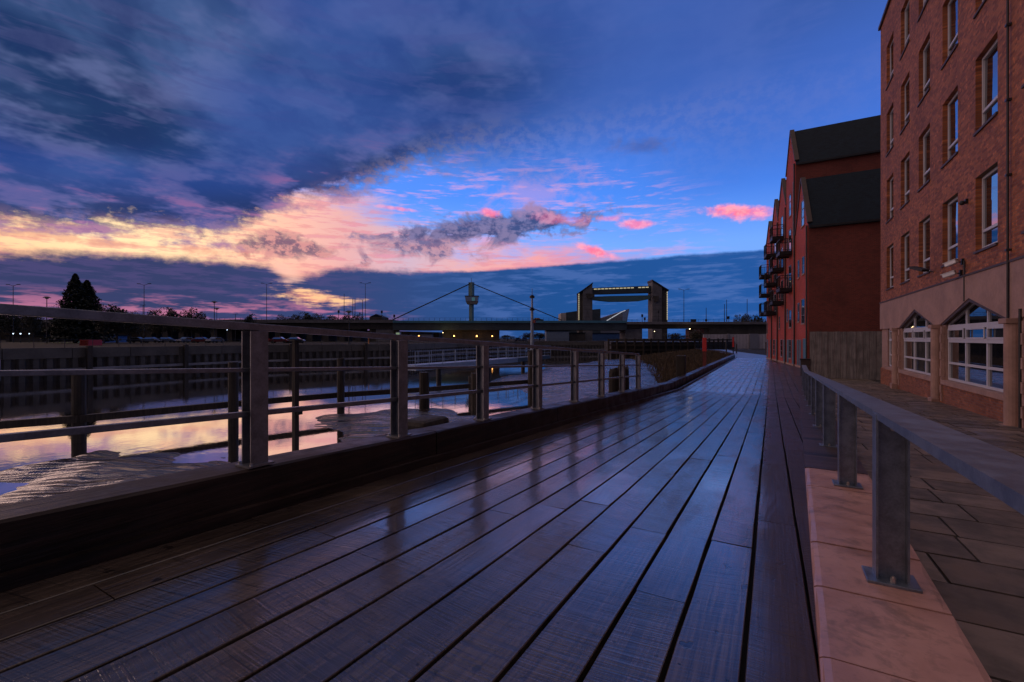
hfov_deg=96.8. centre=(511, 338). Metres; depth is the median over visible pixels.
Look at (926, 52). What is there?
window
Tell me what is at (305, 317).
broadleaf tree
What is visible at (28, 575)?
deck edge board
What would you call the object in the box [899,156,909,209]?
window
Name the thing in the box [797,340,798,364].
door
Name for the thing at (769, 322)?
brick house
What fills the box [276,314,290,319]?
broadleaf tree
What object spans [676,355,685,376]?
timber stub
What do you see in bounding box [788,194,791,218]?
window
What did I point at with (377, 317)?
building
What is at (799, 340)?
door
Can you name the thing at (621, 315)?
wedge building
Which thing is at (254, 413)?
riverside railing
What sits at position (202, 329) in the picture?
broadleaf tree
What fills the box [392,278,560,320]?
bridge pylon
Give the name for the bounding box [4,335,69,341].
building
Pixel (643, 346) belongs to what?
timber jetty
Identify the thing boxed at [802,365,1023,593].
guard railing
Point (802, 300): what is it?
window
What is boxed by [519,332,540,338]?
broadleaf tree
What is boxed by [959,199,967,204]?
wall sensor
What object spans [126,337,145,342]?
parked car
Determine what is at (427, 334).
building
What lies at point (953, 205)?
window
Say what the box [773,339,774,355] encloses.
window
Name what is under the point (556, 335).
building
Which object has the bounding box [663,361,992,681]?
deck substructure
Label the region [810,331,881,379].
wooden fence
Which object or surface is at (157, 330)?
broadleaf tree
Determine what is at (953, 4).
window
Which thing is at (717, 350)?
timber kerb
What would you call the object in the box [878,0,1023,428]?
brick building
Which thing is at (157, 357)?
quay wall
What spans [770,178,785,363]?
brick house
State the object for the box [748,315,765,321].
broadleaf tree
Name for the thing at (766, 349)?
bank ground
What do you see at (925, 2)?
window
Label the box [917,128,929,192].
window
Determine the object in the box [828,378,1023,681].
flagstone paving
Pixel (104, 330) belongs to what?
broadleaf tree
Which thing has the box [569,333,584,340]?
building
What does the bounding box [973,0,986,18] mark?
window
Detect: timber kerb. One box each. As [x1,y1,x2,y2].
[0,355,734,572]
[695,348,734,354]
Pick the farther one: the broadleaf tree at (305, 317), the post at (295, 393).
the broadleaf tree at (305, 317)
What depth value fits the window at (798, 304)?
38.41 m
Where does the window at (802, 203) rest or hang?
in the brick house at (837, 234)
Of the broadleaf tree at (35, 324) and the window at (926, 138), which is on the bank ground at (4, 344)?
the broadleaf tree at (35, 324)
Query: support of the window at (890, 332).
in the brick building at (952, 104)
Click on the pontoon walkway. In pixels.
(513, 359)
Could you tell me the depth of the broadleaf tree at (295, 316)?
200.10 m
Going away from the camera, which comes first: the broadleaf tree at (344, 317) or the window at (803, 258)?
the window at (803, 258)
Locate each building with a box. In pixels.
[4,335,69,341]
[78,335,128,342]
[369,314,388,340]
[409,333,433,336]
[544,331,568,340]
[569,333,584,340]
[592,333,619,340]
[601,309,628,332]
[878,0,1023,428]
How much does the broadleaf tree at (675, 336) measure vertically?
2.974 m
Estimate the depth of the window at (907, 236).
19.80 m
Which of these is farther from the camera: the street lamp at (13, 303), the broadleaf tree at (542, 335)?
the broadleaf tree at (542, 335)
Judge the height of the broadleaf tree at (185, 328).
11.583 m
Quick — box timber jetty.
[604,338,734,358]
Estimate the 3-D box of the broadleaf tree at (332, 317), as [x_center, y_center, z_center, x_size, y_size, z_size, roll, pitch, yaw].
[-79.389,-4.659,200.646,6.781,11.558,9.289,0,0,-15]
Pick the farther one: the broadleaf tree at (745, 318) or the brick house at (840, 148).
the broadleaf tree at (745, 318)
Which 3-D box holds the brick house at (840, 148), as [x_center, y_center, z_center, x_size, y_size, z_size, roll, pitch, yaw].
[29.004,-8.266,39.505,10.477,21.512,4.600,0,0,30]
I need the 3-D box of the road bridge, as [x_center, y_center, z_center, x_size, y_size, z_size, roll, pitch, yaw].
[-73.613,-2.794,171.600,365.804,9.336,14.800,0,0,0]
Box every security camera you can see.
[941,270,962,277]
[943,258,964,266]
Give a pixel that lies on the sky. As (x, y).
(201, 152)
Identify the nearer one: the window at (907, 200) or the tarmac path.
the window at (907, 200)
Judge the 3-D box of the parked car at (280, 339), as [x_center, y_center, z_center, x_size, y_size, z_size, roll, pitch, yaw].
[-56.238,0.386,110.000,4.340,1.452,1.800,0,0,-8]
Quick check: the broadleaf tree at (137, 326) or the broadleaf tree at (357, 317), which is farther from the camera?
the broadleaf tree at (357, 317)
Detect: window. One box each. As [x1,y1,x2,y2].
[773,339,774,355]
[780,339,782,357]
[781,216,782,235]
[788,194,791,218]
[788,310,791,328]
[788,340,790,358]
[789,228,791,250]
[789,264,791,286]
[797,260,799,279]
[797,303,799,322]
[800,200,804,228]
[801,256,804,275]
[801,298,804,324]
[885,41,893,90]
[885,109,893,157]
[885,177,893,223]
[885,246,893,290]
[889,330,891,365]
[899,1,909,60]
[899,79,909,134]
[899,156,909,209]
[899,234,909,284]
[903,313,930,374]
[917,0,928,22]
[917,39,929,107]
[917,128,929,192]
[917,218,929,277]
[940,0,957,70]
[940,91,957,168]
[940,196,957,267]
[948,303,1002,391]
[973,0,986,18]
[973,38,997,136]
[973,166,997,254]
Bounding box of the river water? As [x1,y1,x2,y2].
[0,352,606,494]
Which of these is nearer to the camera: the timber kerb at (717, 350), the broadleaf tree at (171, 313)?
the timber kerb at (717, 350)
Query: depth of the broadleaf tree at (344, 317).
203.35 m
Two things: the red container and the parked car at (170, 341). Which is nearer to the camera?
the red container
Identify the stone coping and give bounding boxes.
[805,468,991,681]
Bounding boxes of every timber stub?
[608,367,618,392]
[618,366,628,389]
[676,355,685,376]
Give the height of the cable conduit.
1.200 m
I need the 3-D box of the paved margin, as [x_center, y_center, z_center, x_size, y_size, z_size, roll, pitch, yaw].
[11.097,2.271,17.130,1.014,1.340,27.330,0,0,33]
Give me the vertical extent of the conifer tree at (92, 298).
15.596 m
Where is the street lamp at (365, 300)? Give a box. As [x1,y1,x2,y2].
[363,282,370,319]
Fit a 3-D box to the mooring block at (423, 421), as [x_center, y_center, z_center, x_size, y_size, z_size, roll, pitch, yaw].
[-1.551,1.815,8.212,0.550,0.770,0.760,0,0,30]
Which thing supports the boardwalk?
on the deck substructure
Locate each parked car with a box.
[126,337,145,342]
[140,337,161,342]
[159,337,175,342]
[176,337,192,342]
[191,337,209,342]
[205,337,223,342]
[269,337,289,342]
[287,337,305,342]
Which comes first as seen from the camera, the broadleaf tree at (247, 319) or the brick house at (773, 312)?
the brick house at (773, 312)
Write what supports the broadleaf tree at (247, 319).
on the bank ground at (4, 344)
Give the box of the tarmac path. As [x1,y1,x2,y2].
[722,350,766,357]
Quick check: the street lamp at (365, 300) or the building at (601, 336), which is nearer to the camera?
the street lamp at (365, 300)
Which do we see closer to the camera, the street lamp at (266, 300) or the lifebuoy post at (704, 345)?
the lifebuoy post at (704, 345)
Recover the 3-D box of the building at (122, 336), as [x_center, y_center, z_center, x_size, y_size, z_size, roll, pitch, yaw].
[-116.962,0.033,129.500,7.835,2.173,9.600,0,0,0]
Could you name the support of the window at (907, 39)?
in the brick building at (952, 104)
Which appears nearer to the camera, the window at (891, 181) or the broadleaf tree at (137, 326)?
the window at (891, 181)
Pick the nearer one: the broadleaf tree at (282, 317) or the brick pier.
the brick pier
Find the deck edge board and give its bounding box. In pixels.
[0,357,736,592]
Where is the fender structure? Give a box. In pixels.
[0,352,531,442]
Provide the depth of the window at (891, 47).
22.35 m
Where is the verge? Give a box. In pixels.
[725,349,766,355]
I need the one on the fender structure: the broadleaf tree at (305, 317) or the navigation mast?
the navigation mast
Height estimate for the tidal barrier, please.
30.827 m
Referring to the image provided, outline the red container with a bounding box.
[79,340,101,345]
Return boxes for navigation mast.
[528,295,535,351]
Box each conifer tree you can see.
[39,273,108,342]
[50,280,119,341]
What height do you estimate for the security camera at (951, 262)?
0.208 m
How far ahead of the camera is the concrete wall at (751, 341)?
116.00 m
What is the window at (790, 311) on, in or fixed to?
in the brick house at (840, 148)
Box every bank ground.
[1,339,603,347]
[711,349,846,378]
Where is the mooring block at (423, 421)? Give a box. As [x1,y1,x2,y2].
[408,415,448,429]
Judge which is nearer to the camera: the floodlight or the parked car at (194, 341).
the floodlight
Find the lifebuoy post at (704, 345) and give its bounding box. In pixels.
[702,338,706,365]
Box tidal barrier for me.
[577,280,668,340]
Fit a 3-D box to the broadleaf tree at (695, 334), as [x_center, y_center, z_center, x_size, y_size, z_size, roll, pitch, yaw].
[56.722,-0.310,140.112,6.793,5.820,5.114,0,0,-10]
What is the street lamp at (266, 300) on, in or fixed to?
on the road bridge
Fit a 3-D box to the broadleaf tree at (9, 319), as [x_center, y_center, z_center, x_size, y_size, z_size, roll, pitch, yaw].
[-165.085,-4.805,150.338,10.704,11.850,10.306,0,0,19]
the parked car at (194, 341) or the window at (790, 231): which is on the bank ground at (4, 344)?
the parked car at (194, 341)
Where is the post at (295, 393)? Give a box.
[289,340,302,444]
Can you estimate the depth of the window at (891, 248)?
22.37 m
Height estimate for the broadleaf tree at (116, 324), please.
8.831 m
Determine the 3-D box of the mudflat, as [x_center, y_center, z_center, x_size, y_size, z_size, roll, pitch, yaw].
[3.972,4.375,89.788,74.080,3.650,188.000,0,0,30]
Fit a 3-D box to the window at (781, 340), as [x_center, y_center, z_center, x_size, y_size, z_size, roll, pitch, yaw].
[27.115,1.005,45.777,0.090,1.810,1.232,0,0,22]
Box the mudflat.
[0,348,745,504]
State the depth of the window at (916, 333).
18.44 m
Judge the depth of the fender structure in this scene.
25.77 m
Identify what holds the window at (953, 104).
in the brick building at (952, 104)
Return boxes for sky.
[0,0,887,351]
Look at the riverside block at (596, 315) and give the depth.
280.00 m
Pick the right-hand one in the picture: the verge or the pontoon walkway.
the verge
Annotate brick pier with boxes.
[799,358,809,375]
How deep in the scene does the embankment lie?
235.00 m
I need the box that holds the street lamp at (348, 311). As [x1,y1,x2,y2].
[345,310,351,343]
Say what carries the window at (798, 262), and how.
in the brick house at (837, 234)
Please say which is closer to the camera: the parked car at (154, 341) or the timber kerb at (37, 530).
the timber kerb at (37, 530)
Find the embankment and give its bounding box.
[0,330,442,340]
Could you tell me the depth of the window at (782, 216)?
45.33 m
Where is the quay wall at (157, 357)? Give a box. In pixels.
[0,339,603,383]
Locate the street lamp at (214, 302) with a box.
[212,301,215,342]
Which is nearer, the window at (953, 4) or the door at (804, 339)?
the window at (953, 4)
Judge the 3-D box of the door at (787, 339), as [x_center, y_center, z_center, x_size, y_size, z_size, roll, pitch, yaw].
[25.918,1.295,42.776,0.090,2.390,0.929,0,0,22]
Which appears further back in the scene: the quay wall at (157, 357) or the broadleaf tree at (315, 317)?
the broadleaf tree at (315, 317)
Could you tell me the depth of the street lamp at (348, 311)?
89.93 m
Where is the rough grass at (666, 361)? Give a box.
[630,348,732,382]
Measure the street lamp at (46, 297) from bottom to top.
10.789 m
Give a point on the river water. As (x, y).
(205, 441)
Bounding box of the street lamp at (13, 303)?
[6,284,20,332]
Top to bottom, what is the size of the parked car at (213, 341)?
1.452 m
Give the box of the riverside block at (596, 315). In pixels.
[558,309,600,332]
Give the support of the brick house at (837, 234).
on the bank ground at (766, 349)
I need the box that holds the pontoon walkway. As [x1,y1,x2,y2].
[408,345,550,378]
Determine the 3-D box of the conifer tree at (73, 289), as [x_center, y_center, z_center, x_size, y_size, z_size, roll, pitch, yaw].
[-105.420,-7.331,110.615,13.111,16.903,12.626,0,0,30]
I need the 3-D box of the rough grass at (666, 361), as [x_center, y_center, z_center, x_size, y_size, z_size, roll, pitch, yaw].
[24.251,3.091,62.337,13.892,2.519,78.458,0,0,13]
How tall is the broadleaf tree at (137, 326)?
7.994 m
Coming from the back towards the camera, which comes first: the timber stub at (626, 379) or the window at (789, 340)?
the window at (789, 340)
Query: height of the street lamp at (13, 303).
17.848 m
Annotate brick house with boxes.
[759,221,771,359]
[764,199,778,360]
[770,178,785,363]
[776,115,880,365]
[794,168,881,370]
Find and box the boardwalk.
[0,358,818,681]
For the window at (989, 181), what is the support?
in the brick building at (952, 104)
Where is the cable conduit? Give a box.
[963,261,964,300]
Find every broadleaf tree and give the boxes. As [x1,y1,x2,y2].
[0,315,26,341]
[18,316,47,341]
[89,306,113,343]
[98,304,134,342]
[115,309,146,342]
[146,309,165,338]
[157,307,182,341]
[173,307,199,336]
[185,312,212,336]
[241,313,256,330]
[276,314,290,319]
[288,314,302,319]
[299,312,314,340]
[310,313,325,319]
[325,315,337,319]
[340,314,352,330]
[351,313,363,330]
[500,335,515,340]
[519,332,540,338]
[534,333,544,340]
[663,333,688,338]
[688,328,702,338]
[733,313,757,321]
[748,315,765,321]
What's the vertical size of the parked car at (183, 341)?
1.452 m
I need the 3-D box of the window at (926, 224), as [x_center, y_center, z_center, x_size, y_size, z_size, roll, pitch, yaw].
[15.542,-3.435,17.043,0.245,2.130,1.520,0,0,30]
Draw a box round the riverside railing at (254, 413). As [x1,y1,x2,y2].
[0,303,640,468]
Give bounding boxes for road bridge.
[1,318,766,341]
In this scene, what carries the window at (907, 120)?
in the brick building at (952, 104)
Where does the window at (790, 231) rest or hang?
in the brick house at (840, 148)
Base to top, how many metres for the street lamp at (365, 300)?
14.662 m
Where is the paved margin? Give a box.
[795,375,867,474]
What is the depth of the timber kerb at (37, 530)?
3.56 m
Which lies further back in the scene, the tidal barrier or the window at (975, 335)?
the tidal barrier
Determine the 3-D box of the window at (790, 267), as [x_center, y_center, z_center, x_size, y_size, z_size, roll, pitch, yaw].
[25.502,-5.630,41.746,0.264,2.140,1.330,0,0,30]
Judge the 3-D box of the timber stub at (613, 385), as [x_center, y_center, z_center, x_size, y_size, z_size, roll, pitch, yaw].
[3.517,2.896,15.719,0.369,3.808,0.372,0,0,-17]
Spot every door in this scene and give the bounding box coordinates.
[787,339,788,364]
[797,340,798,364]
[799,340,800,367]
[803,338,805,357]
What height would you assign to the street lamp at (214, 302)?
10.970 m
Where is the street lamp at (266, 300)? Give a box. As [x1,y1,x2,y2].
[263,283,270,319]
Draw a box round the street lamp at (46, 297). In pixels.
[42,296,50,342]
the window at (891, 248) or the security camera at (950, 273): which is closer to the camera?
the security camera at (950, 273)
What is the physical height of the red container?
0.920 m
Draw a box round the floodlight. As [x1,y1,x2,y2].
[909,266,933,271]
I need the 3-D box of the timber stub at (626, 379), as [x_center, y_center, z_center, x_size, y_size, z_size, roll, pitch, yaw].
[3.915,2.870,16.082,0.480,3.860,0.481,0,0,30]
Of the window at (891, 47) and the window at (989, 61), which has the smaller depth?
the window at (989, 61)
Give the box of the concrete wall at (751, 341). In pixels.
[703,334,766,348]
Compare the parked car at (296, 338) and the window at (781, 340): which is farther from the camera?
the parked car at (296, 338)

